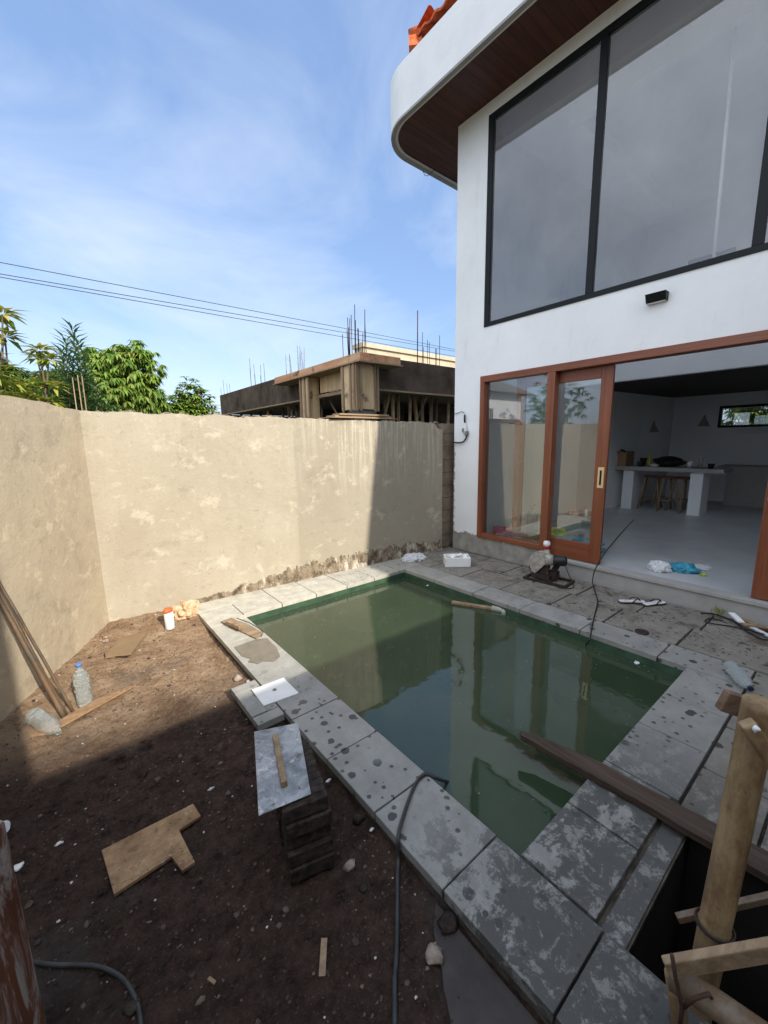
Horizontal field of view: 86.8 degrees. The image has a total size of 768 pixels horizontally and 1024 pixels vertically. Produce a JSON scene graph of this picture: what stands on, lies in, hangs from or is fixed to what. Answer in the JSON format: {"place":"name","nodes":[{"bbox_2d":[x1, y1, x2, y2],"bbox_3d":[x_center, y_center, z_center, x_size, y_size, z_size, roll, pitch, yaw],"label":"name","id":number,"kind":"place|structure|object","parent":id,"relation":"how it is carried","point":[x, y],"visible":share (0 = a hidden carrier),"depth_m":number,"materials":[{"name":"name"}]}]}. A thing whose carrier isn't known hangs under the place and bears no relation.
{"place":"outdoors","nodes":[
{"label":"outdoors","id":0,"kind":"place"},
{"bbox_2d":[1,274,450,350],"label":"power line","id":1,"kind":"object","parent":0,"point":[196,307],"visible":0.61,"depth_m":12.62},
{"bbox_2d":[0,262,454,349],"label":"power line","id":2,"kind":"object","parent":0,"point":[192,299],"visible":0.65,"depth_m":12.53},
{"bbox_2d":[0,277,454,356],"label":"power line","id":3,"kind":"object","parent":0,"point":[192,310],"visible":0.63,"depth_m":12.59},
{"bbox_2d":[0,611,543,1023],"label":"soil","id":4,"kind":"structure","parent":0,"point":[294,983],"depth_m":1.68,"materials":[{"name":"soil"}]},
{"bbox_2d":[3,820,10,831],"bbox_3d":[-1.752,1.450,1.870,0.052,0.070,0.078,-9,13,-38],"label":"chip","id":5,"kind":"object","parent":4,"relation":"on","point":[7,823],"visible":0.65,"depth_m":1.86,"materials":[{"name":"stone"}]},
{"bbox_2d":[14,861,23,871],"bbox_3d":[-1.561,1.511,1.729,0.038,0.014,0.044,1,10,10],"label":"scrap chip","id":6,"kind":"object","parent":4,"relation":"on","point":[18,867],"visible":0.77,"depth_m":1.73,"materials":[{"name":"stone"}]},
{"bbox_2d":[0,820,45,1023],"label":"timber post","id":7,"kind":"object","parent":4,"relation":"on","point":[20,1000],"visible":1,"depth_m":1.13,"materials":[{"name":"brown paint"}]},
{"bbox_2d":[0,597,66,717],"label":"leaning pole","id":8,"kind":"object","parent":4,"relation":"on","point":[35,665],"visible":0.94,"depth_m":2.55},
{"bbox_2d":[0,589,67,714],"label":"leaning pole","id":9,"kind":"object","parent":4,"relation":"on","point":[15,619],"visible":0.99,"depth_m":2.55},
{"bbox_2d":[0,581,74,711],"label":"leaning pole","id":10,"kind":"object","parent":4,"relation":"on","point":[30,637],"visible":0.95,"depth_m":2.58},
{"bbox_2d":[72,662,93,707],"bbox_3d":[-2.029,1.159,2.730,0.096,0.304,0.092,-9,13,-38],"label":"water bottle","id":11,"kind":"object","parent":4,"relation":"on","point":[82,686],"visible":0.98,"depth_m":2.70,"materials":[{"name":"clear plastic"}]},
{"bbox_2d":[31,685,135,736],"bbox_3d":[-1.951,1.293,2.675,0.085,0.012,0.594,4,11,25],"label":"wooden lath","id":12,"kind":"object","parent":4,"relation":"on","point":[81,711],"visible":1,"depth_m":2.67,"materials":[{"name":"orange wood"}]},
{"bbox_2d":[25,707,61,735],"bbox_3d":[-2.088,1.300,2.505,0.289,0.118,0.100,4,11,26],"label":"water bottle","id":13,"kind":"object","parent":12,"relation":"on","point":[42,720],"visible":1,"depth_m":2.47,"materials":[{"name":"clear plastic"}]},
{"bbox_2d":[33,959,143,1023],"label":"hose","id":14,"kind":"object","parent":4,"relation":"on","point":[123,980],"visible":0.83,"depth_m":1.39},
{"bbox_2d":[105,631,147,657],"bbox_3d":[-2.237,1.150,3.543,0.212,0.013,0.427,-4,10,-15],"label":"board","id":15,"kind":"object","parent":4,"relation":"on","point":[126,645],"visible":1,"depth_m":3.50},
{"bbox_2d":[122,996,140,1017],"bbox_3d":[-0.806,1.589,1.303,0.038,0.028,0.049,5,11,31],"label":"stone","id":16,"kind":"object","parent":4,"relation":"on","point":[129,1010],"visible":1,"depth_m":1.29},
{"bbox_2d":[102,804,200,896],"bbox_3d":[-0.991,1.491,1.783,0.385,0.015,0.324,-9,13,-38],"label":"plywood offcut","id":17,"kind":"object","parent":4,"relation":"on","point":[132,859],"visible":1,"depth_m":1.77,"materials":[{"name":"wood"}]},
{"bbox_2d":[163,607,174,629],"bbox_3d":[-2.056,1.013,3.879,0.090,0.216,0.085,-9,13,-38],"label":"paint canister","id":18,"kind":"object","parent":4,"relation":"on","point":[169,618],"visible":1,"depth_m":3.85,"materials":[{"name":"white plastic"}]},
{"bbox_2d":[172,600,200,619],"bbox_3d":[-2.014,0.983,4.144,0.267,0.167,0.213,-9,13,-38],"label":"plastic bag","id":19,"kind":"object","parent":4,"relation":"on","point":[185,609],"visible":0.98,"depth_m":4.09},
{"bbox_2d":[0,612,458,1023],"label":"soil clods","id":20,"kind":"object","parent":4,"relation":"on","point":[411,950],"visible":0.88,"depth_m":1.74,"materials":[{"name":"soil"}]},
{"bbox_2d":[276,813,333,885],"bbox_3d":[-0.367,1.496,1.850,0.193,0.061,0.360,-5,11,-23],"label":"dark block","id":21,"kind":"object","parent":4,"relation":"on","point":[282,843],"depth_m":1.72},
{"bbox_2d":[276,810,334,883],"bbox_3d":[-0.361,1.431,1.821,0.195,0.061,0.360,-5,11,-23],"label":"dark block","id":22,"kind":"object","parent":21,"relation":"on","point":[298,873],"depth_m":1.66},
{"bbox_2d":[276,809,333,868],"bbox_3d":[-0.368,1.364,1.813,0.196,0.061,0.360,-5,11,-23],"label":"dark block","id":23,"kind":"object","parent":22,"relation":"on","point":[307,852],"depth_m":1.65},
{"bbox_2d":[277,808,330,850],"bbox_3d":[-0.378,1.294,1.814,0.192,0.061,0.360,-5,11,-23],"label":"dark block","id":24,"kind":"object","parent":23,"relation":"on","point":[299,841],"depth_m":1.65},
{"bbox_2d":[284,802,331,840],"bbox_3d":[-0.368,1.230,1.787,0.189,0.061,0.361,-5,11,-24],"label":"dark block","id":25,"kind":"object","parent":24,"relation":"on","point":[307,824],"depth_m":1.62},
{"bbox_2d":[280,739,328,824],"bbox_3d":[-0.384,1.162,1.780,0.192,0.061,0.360,-5,11,-23],"label":"dark block","id":26,"kind":"object","parent":25,"relation":"on","point":[316,801],"depth_m":1.64,"materials":[{"name":"concrete"}]},
{"bbox_2d":[254,723,310,815],"bbox_3d":[-0.460,1.102,1.811,0.214,0.033,0.486,-4,10,-19],"label":"mortar board","id":27,"kind":"object","parent":26,"relation":"on","point":[282,775],"visible":1,"depth_m":1.77,"materials":[{"name":"metal"}]},
{"bbox_2d":[319,938,326,976],"bbox_3d":[-0.211,1.543,1.409,0.022,0.015,0.100,-2,10,-3],"label":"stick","id":28,"kind":"object","parent":4,"relation":"on","point":[322,964],"visible":1,"depth_m":1.41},
{"bbox_2d":[342,859,354,871],"bbox_3d":[-0.145,1.504,1.723,0.063,0.037,0.041,-9,13,-38],"label":"stone","id":29,"kind":"object","parent":4,"relation":"on","point":[349,865],"visible":1,"depth_m":1.71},
{"bbox_2d":[352,812,364,824],"bbox_3d":[-0.123,1.456,1.933,0.061,0.039,0.050,-9,13,-38],"label":"stone","id":30,"kind":"object","parent":4,"relation":"on","point":[358,817],"visible":1,"depth_m":1.92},
{"bbox_2d":[358,883,366,893],"bbox_3d":[-0.084,1.519,1.641,0.040,0.026,0.032,-9,13,-38],"label":"stone","id":31,"kind":"object","parent":4,"relation":"on","point":[362,887],"visible":1,"depth_m":1.63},
{"bbox_2d":[426,942,442,964],"bbox_3d":[0.177,1.547,1.423,0.063,0.046,0.061,-1,10,0],"label":"stone","id":32,"kind":"object","parent":4,"relation":"on","point":[434,955],"visible":1,"depth_m":1.41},
{"bbox_2d":[433,903,537,1023],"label":"mortar slurry","id":33,"kind":"object","parent":4,"relation":"on","point":[473,981],"visible":0.79,"depth_m":1.34,"materials":[{"name":"concrete"}]},
{"bbox_2d":[437,908,457,934],"bbox_3d":[0.236,1.528,1.511,0.075,0.050,0.065,-3,10,-12],"label":"stone","id":34,"kind":"object","parent":33,"relation":"on","point":[447,923],"visible":1,"depth_m":1.50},
{"bbox_2d":[283,355,299,418],"bbox_3d":[-2.791,-2.587,12.721,0.546,4.533,0.523,-9,13,-38],"label":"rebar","id":35,"kind":"object","parent":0,"point":[294,404],"visible":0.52,"depth_m":12.60,"materials":[{"name":"brown metal"}]},
{"bbox_2d":[0,0,767,424],"label":"sky","id":36,"kind":"structure","parent":0,"point":[234,153],"materials":[{"name":"blue"}]},
{"bbox_2d":[246,572,682,676],"bbox_3d":[0.433,1.809,3.699,2.197,1.355,3.166,-9,13,-38],"label":"pool basin","id":37,"kind":"object","parent":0,"point":[635,657],"visible":0.08,"depth_m":4.22,"materials":[{"name":"green stone"}]},
{"bbox_2d":[252,577,677,856],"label":"pool water","id":38,"kind":"structure","parent":37,"relation":"in","point":[574,697],"depth_m":3.00,"materials":[{"name":"liquid"}]},
{"bbox_2d":[265,581,659,816],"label":"floating specks","id":39,"kind":"object","parent":38,"relation":"on","point":[474,671],"visible":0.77,"depth_m":3.40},
{"bbox_2d":[451,600,505,614],"bbox_3d":[1.032,1.030,4.426,0.604,0.061,0.109,5,12,31],"label":"driftwood pole","id":40,"kind":"object","parent":38,"relation":"on","point":[496,609],"visible":0.98,"depth_m":4.41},
{"bbox_2d":[722,406,767,424],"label":"garden bush","id":41,"kind":"object","parent":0,"point":[752,415],"visible":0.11,"depth_m":10.68,"materials":[{"name":"green plant"}]},
{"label":"building floor","id":42,"kind":"structure","parent":0,"visible":0},
{"bbox_2d":[220,304,454,423],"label":"construction building","id":43,"kind":"structure","parent":42,"relation":"on","point":[358,382],"depth_m":10.68,"materials":[{"name":"grey concrete"}]},
{"bbox_2d":[391,393,394,421],"bbox_3d":[0.244,-1.541,10.484,0.094,2.936,0.090,4,11,28],"label":"bamboo prop","id":44,"kind":"object","parent":42,"relation":"on","point":[392,405],"visible":0.21,"depth_m":10.26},
{"bbox_2d":[397,395,399,421],"bbox_3d":[0.385,-1.591,10.759,0.114,2.936,0.086,-9,13,-38],"label":"bamboo prop","id":45,"kind":"object","parent":42,"relation":"on","point":[398,408],"visible":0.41,"depth_m":10.54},
{"bbox_2d":[352,342,454,367],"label":"cream building","id":46,"kind":"structure","parent":42,"relation":"on","point":[410,355],"depth_m":22.99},
{"bbox_2d":[408,395,411,421],"bbox_3d":[0.696,-1.616,10.873,0.095,2.936,0.087,4,11,28],"label":"bamboo prop","id":47,"kind":"object","parent":42,"relation":"on","point":[409,406],"visible":0.41,"depth_m":10.65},
{"bbox_2d":[412,396,418,421],"bbox_3d":[1.020,-1.693,11.292,0.607,2.953,0.116,-9,13,-38],"label":"bamboo prop","id":48,"kind":"object","parent":42,"relation":"on","point":[414,400],"visible":0.38,"depth_m":10.93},
{"bbox_2d":[420,396,423,421],"bbox_3d":[1.061,-1.694,11.289,0.100,2.936,0.104,-4,10,-16],"label":"bamboo prop","id":49,"kind":"object","parent":42,"relation":"on","point":[422,408],"visible":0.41,"depth_m":11.06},
{"bbox_2d":[429,397,432,422],"bbox_3d":[1.341,-1.739,11.521,0.115,2.936,0.108,-4,10,-16],"label":"bamboo prop","id":50,"kind":"object","parent":42,"relation":"on","point":[430,409],"visible":0.41,"depth_m":11.29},
{"bbox_2d":[435,398,437,421],"bbox_3d":[1.515,-1.796,11.831,0.071,2.936,0.077,-4,10,-16],"label":"bamboo prop","id":51,"kind":"object","parent":42,"relation":"on","point":[436,406],"visible":0.31,"depth_m":11.60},
{"bbox_2d":[446,398,449,423],"bbox_3d":[1.866,-1.817,11.918,0.102,2.936,0.120,4,11,28],"label":"bamboo prop","id":52,"kind":"object","parent":42,"relation":"on","point":[448,412],"visible":0.41,"depth_m":11.71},
{"label":"ground","id":53,"kind":"structure","parent":0,"visible":0},
{"bbox_2d":[0,305,32,398],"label":"yellow leaved tree","id":54,"kind":"object","parent":53,"relation":"on","point":[6,384],"visible":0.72,"depth_m":6.10,"materials":[{"name":"green plant"}]},
{"bbox_2d":[0,342,71,407],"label":"yellow leaved tree","id":55,"kind":"object","parent":53,"relation":"on","point":[43,360],"visible":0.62,"depth_m":6.95,"materials":[{"name":"green plant"}]},
{"bbox_2d":[0,357,71,404],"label":"dark leaved tree","id":56,"kind":"object","parent":53,"relation":"on","point":[25,372],"visible":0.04,"depth_m":9.46,"materials":[{"name":"green plant"}]},
{"bbox_2d":[27,317,124,411],"bbox_3d":[-6.196,-1.671,8.284,1.816,4.369,1.193,-9,13,-38],"label":"narrow leaved shrub","id":57,"kind":"object","parent":53,"relation":"on","point":[89,397],"visible":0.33,"depth_m":8.08,"materials":[{"name":"green plant"}]},
{"bbox_2d":[68,340,175,413],"bbox_3d":[-6.623,-2.098,10.422,2.391,4.493,2.116,-9,13,-38],"label":"mango tree","id":58,"kind":"object","parent":53,"relation":"on","point":[131,385],"visible":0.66,"depth_m":9.92,"materials":[{"name":"green plant"}]},
{"bbox_2d":[165,376,219,415],"bbox_3d":[-6.815,-2.592,14.286,2.485,4.154,1.448,-9,13,-38],"label":"tree","id":59,"kind":"object","parent":53,"relation":"on","point":[195,405],"visible":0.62,"depth_m":13.94,"materials":[{"name":"green plant"}]},
{"bbox_2d":[79,410,458,621],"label":"plaster wall","id":60,"kind":"structure","parent":53,"relation":"on","point":[202,508],"depth_m":4.61,"materials":[{"name":"paint"}]},
{"bbox_2d":[323,413,394,419],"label":"scaffold boards","id":61,"kind":"object","parent":60,"relation":"on","point":[358,416],"visible":0.94,"depth_m":5.30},
{"bbox_2d":[390,0,767,625],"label":"house","id":62,"kind":"structure","parent":53,"relation":"on","point":[570,151],"depth_m":5.51,"materials":[{"name":"white paint"}]},
{"bbox_2d":[452,411,468,443],"bbox_3d":[1.133,-1.262,6.074,0.063,0.470,0.312,-9,13,-38],"label":"junction box","id":63,"kind":"object","parent":62,"relation":"attached to","point":[465,429],"visible":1,"depth_m":5.99,"materials":[{"name":"white plastic"}]},
{"bbox_2d":[526,504,538,533],"bbox_3d":[2.164,0.168,5.930,0.160,0.565,0.160,-9,13,-38],"label":"bottle","id":64,"kind":"object","parent":62,"relation":"on","point":[532,521],"visible":0.73,"depth_m":5.86,"materials":[{"name":"clear plastic"}]},
{"bbox_2d":[551,527,566,536],"bbox_3d":[2.362,0.343,5.738,0.333,0.295,0.328,-2,10,-5],"label":"sack","id":65,"kind":"object","parent":62,"relation":"on","point":[558,531],"visible":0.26,"depth_m":5.62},
{"bbox_2d":[511,365,615,563],"bbox_3d":[2.171,-0.570,5.108,0.046,2.271,1.207,-9,13,-38],"label":"sliding door","id":66,"kind":"structure","parent":62,"relation":"in","point":[590,552],"depth_m":4.86,"materials":[{"name":"brown wood"}]},
{"bbox_2d":[554,534,605,552],"bbox_3d":[2.524,0.440,5.485,0.417,0.170,0.731,-9,13,-38],"label":"tarpaulin","id":67,"kind":"object","parent":62,"relation":"on","point":[577,538],"visible":0.22,"depth_m":5.46,"materials":[{"name":"blue plastic"}]},
{"bbox_2d":[585,519,633,644],"bbox_3d":[3.105,0.623,5.539,0.197,0.406,4.911,6,12,34],"label":"power cable","id":68,"kind":"object","parent":62,"relation":"on","point":[594,588],"visible":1,"depth_m":4.54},
{"bbox_2d":[484,0,767,327],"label":"upper window","id":69,"kind":"structure","parent":62,"relation":"in","point":[603,38],"depth_m":4.27,"materials":[{"name":"black metal"}]},
{"bbox_2d":[636,475,661,509],"bbox_3d":[5.648,-0.422,8.603,0.414,0.703,0.414,7,13,39],"label":"wooden stool","id":70,"kind":"object","parent":62,"relation":"on","point":[641,498],"visible":0.8,"depth_m":8.56,"materials":[{"name":"brown wood"}]},
{"bbox_2d":[650,421,658,431],"bbox_3d":[6.248,-1.978,9.407,0.220,0.250,0.214,-9,13,-38],"label":"wall sconce","id":71,"kind":"object","parent":62,"relation":"attached to","point":[653,428],"depth_m":9.36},
{"bbox_2d":[645,290,668,304],"bbox_3d":[2.659,-2.089,3.964,0.106,0.079,0.181,-9,13,-38],"label":"wall lamp","id":72,"kind":"object","parent":62,"relation":"attached to","point":[657,297],"visible":1,"depth_m":3.94,"materials":[{"name":"black metal"}]},
{"bbox_2d":[646,560,671,572],"bbox_3d":[3.131,0.607,4.623,0.226,0.116,0.242,-1,10,0],"label":"plastic bag","id":73,"kind":"object","parent":62,"relation":"on","point":[658,566],"visible":1,"depth_m":4.56,"materials":[{"name":"white plastic"}]},
{"bbox_2d":[650,476,678,511],"bbox_3d":[5.792,-0.381,8.350,0.414,0.703,0.414,2,10,17],"label":"wooden stool","id":74,"kind":"object","parent":62,"relation":"on","point":[662,482],"visible":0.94,"depth_m":8.25,"materials":[{"name":"brown wood"}]},
{"bbox_2d":[615,465,732,515],"bbox_3d":[5.727,-0.485,8.371,0.650,0.900,2.060,-9,13,-38],"label":"kitchen bar","id":75,"kind":"object","parent":62,"relation":"on","point":[699,485],"visible":0.84,"depth_m":7.88,"materials":[{"name":"white paint"}]},
{"bbox_2d":[617,449,634,465],"bbox_3d":[5.154,-1.197,8.862,0.461,0.351,0.390,-9,13,-38],"label":"cardboard box","id":76,"kind":"object","parent":75,"relation":"on","point":[625,458],"visible":0.63,"depth_m":8.68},
{"bbox_2d":[652,456,686,466],"bbox_3d":[5.754,-1.013,8.209,0.364,0.233,0.605,-9,13,-38],"label":"black bag","id":77,"kind":"object","parent":75,"relation":"on","point":[669,461],"visible":0.97,"depth_m":8.11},
{"bbox_2d":[698,455,703,467],"bbox_3d":[6.082,-0.975,7.789,0.070,0.250,0.068,-9,13,-38],"label":"bottle","id":78,"kind":"object","parent":75,"relation":"on","point":[701,460],"visible":1,"depth_m":7.77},
{"bbox_2d":[665,476,689,512],"bbox_3d":[6.030,-0.356,8.184,0.414,0.703,0.414,-1,10,0],"label":"wooden stool","id":79,"kind":"object","parent":62,"relation":"on","point":[684,479],"visible":0.65,"depth_m":8.23,"materials":[{"name":"brown wood"}]},
{"bbox_2d":[668,562,701,573],"bbox_3d":[3.386,0.617,4.601,0.277,0.096,0.324,-2,10,-8],"label":"plastic bag","id":80,"kind":"object","parent":62,"relation":"on","point":[684,567],"visible":0.86,"depth_m":4.52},
{"bbox_2d":[695,564,711,570],"bbox_3d":[3.669,0.630,4.680,0.205,0.033,0.255,4,11,26],"label":"paper scrap","id":81,"kind":"object","parent":62,"relation":"on","point":[704,567],"visible":0.77,"depth_m":4.64,"materials":[{"name":"white paper"}]},
{"bbox_2d":[698,415,709,425],"bbox_3d":[7.414,-2.119,9.402,0.220,0.250,0.214,-9,13,-38],"label":"wall sconce","id":82,"kind":"object","parent":62,"relation":"attached to","point":[704,422],"depth_m":9.36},
{"bbox_2d":[688,247,735,264],"bbox_3d":[6.054,-3.817,7.649,0.028,1.900,0.700,-9,13,-38],"label":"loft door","id":83,"kind":"structure","parent":62,"relation":"in","point":[730,250],"depth_m":7.49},
{"bbox_2d":[712,27,737,257],"bbox_3d":[3.532,-3.811,4.212,0.034,2.450,0.074,-9,13,-38],"label":"hanging tube","id":84,"kind":"object","parent":62,"relation":"hanging from","point":[731,71],"visible":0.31,"depth_m":4.20,"materials":[{"name":"white plastic"}]},
{"bbox_2d":[717,403,767,427],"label":"back window","id":85,"kind":"structure","parent":62,"relation":"attached to","point":[719,425],"depth_m":9.00,"materials":[{"name":"black metal"}]},
{"bbox_2d":[718,464,767,508],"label":"back counter","id":86,"kind":"object","parent":62,"relation":"on","point":[745,485],"visible":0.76,"depth_m":8.58,"materials":[{"name":"concrete"}]},
{"bbox_2d":[751,481,767,600],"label":"sliding door","id":87,"kind":"structure","parent":62,"relation":"in","point":[759,590],"depth_m":3.69,"materials":[{"name":"brown wood"}]},
{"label":"floor board","id":88,"kind":"structure","parent":62,"relation":"on","visible":0},
{"bbox_2d":[492,525,511,535],"bbox_3d":[1.793,0.268,6.063,0.269,0.119,0.396,-4,10,-18],"label":"bag","id":89,"kind":"object","parent":88,"relation":"on","point":[499,530],"visible":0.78,"depth_m":6.01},
{"label":"yard ground","id":90,"kind":"structure","parent":0,"visible":0},
{"bbox_2d":[0,395,108,721],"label":"plaster wall","id":91,"kind":"structure","parent":90,"relation":"on","point":[51,578],"depth_m":3.05,"materials":[{"name":"paint"}]},
{"bbox_2d":[209,575,767,1023],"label":"mortar bed","id":92,"kind":"object","parent":90,"relation":"on","point":[493,959],"visible":0.11,"depth_m":1.64,"materials":[{"name":"concrete"}]},
{"bbox_2d":[198,548,754,1023],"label":"pool coping","id":93,"kind":"object","parent":92,"relation":"on","point":[530,918],"visible":0.92,"depth_m":1.82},
{"bbox_2d":[221,618,262,638],"bbox_3d":[-1.317,1.055,3.780,0.568,0.064,0.152,7,12,37],"label":"wooden float","id":94,"kind":"object","parent":93,"relation":"on","point":[235,624],"visible":1,"depth_m":3.73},
{"bbox_2d":[234,638,279,663],"bbox_3d":[-1.028,1.154,3.362,0.284,0.008,0.443,-9,13,-38],"label":"mortar splash","id":95,"kind":"object","parent":93,"relation":"on","point":[256,651],"visible":1,"depth_m":3.36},
{"bbox_2d":[252,678,298,705],"bbox_3d":[-0.758,1.245,2.816,0.242,0.014,0.249,-9,13,-38],"label":"white cover","id":96,"kind":"object","parent":93,"relation":"on","point":[274,691],"visible":1,"depth_m":2.81,"materials":[{"name":"plastic"}]},
{"bbox_2d":[392,772,448,1023],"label":"hose","id":97,"kind":"object","parent":93,"relation":"on","point":[395,969],"visible":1,"depth_m":1.60,"materials":[{"name":"rubber"}]},
{"bbox_2d":[520,731,767,883],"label":"old plank","id":98,"kind":"object","parent":93,"relation":"on","point":[696,827],"visible":0.94,"depth_m":1.89,"materials":[{"name":"wood"}]},
{"bbox_2d":[723,661,753,691],"bbox_3d":[2.469,1.144,2.817,0.090,0.090,0.301,2,10,19],"label":"water bottle","id":99,"kind":"object","parent":93,"relation":"on","point":[740,677],"visible":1,"depth_m":2.79,"materials":[{"name":"clear plastic"}]},
{"bbox_2d":[416,547,767,850],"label":"pool deck","id":100,"kind":"structure","parent":92,"relation":"on","point":[703,798],"depth_m":3.73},
{"bbox_2d":[400,553,426,562],"bbox_3d":[0.436,0.646,5.923,0.417,0.076,0.353,-3,10,-11],"label":"rag","id":101,"kind":"object","parent":100,"relation":"on","point":[410,557],"visible":1,"depth_m":5.85,"materials":[{"name":"white fabric"}]},
{"bbox_2d":[443,553,470,566],"bbox_3d":[1.005,0.649,5.603,0.340,0.161,0.230,-1,10,1],"label":"foam box","id":102,"kind":"object","parent":100,"relation":"on","point":[457,560],"visible":1,"depth_m":5.50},
{"bbox_2d":[523,541,574,588],"bbox_3d":[2.002,0.591,4.852,0.320,0.491,0.580,-11,14,-44],"label":"cutoff saw","id":103,"kind":"object","parent":100,"relation":"on","point":[540,562],"visible":1,"depth_m":4.87,"materials":[{"name":"metal"}]},
{"bbox_2d":[332,549,766,662],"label":"deck grit","id":104,"kind":"object","parent":100,"relation":"on","point":[561,603],"visible":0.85,"depth_m":4.52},
{"bbox_2d":[618,597,644,603],"bbox_3d":[2.583,0.916,4.230,0.264,0.050,0.091,0,10,4],"label":"flip flop","id":105,"kind":"object","parent":100,"relation":"on","point":[637,601],"visible":0.98,"depth_m":4.21,"materials":[{"name":"white rubber"}]},
{"bbox_2d":[635,629,648,634],"bbox_3d":[2.280,1.057,3.588,0.110,0.011,0.110,-9,13,-38],"label":"drain cover","id":106,"kind":"object","parent":100,"relation":"on","point":[642,631],"visible":1,"depth_m":3.58,"materials":[{"name":"metal"}]},
{"bbox_2d":[642,598,665,605],"bbox_3d":[2.778,0.922,4.173,0.264,0.050,0.091,-3,10,-13],"label":"flip flop","id":107,"kind":"object","parent":100,"relation":"on","point":[657,602],"visible":1,"depth_m":4.16,"materials":[{"name":"white rubber"}]},
{"bbox_2d":[711,605,725,615],"bbox_3d":[3.186,0.934,3.868,0.073,0.120,0.134,-9,13,-38],"label":"weed","id":108,"kind":"object","parent":100,"relation":"on","point":[719,610],"visible":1,"depth_m":3.88,"materials":[{"name":"green plant"}]},
{"bbox_2d":[701,612,767,640],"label":"cable loop","id":109,"kind":"object","parent":100,"relation":"on","point":[744,629],"visible":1,"depth_m":3.68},
{"bbox_2d":[734,619,767,636],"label":"wood scrap","id":110,"kind":"object","parent":100,"relation":"on","point":[758,630],"visible":0.47,"depth_m":3.51,"materials":[{"name":"white wood"}]},
{"bbox_2d":[742,623,767,628],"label":"wood scrap","id":111,"kind":"object","parent":110,"relation":"on","point":[755,625],"visible":1,"depth_m":3.57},
{"bbox_2d":[728,612,744,622],"bbox_3d":[3.218,0.964,3.711,0.050,0.015,0.203,3,11,21],"label":"wood scrap","id":112,"kind":"object","parent":111,"relation":"on","point":[736,617],"visible":1,"depth_m":3.69,"materials":[{"name":"white wood"}]},
{"bbox_2d":[740,617,767,630],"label":"wood scrap","id":113,"kind":"object","parent":100,"relation":"on","point":[747,620],"visible":0.43,"depth_m":3.71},
{"bbox_2d":[630,838,767,1023],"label":"pit","id":114,"kind":"object","parent":90,"relation":"in","point":[664,931],"depth_m":1.71,"materials":[{"name":"black"}]},
{"bbox_2d":[661,688,767,1023],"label":"bamboo scaffold","id":115,"kind":"object","parent":114,"relation":"in","point":[693,977],"visible":1,"depth_m":1.08,"materials":[{"name":"brown wood"}]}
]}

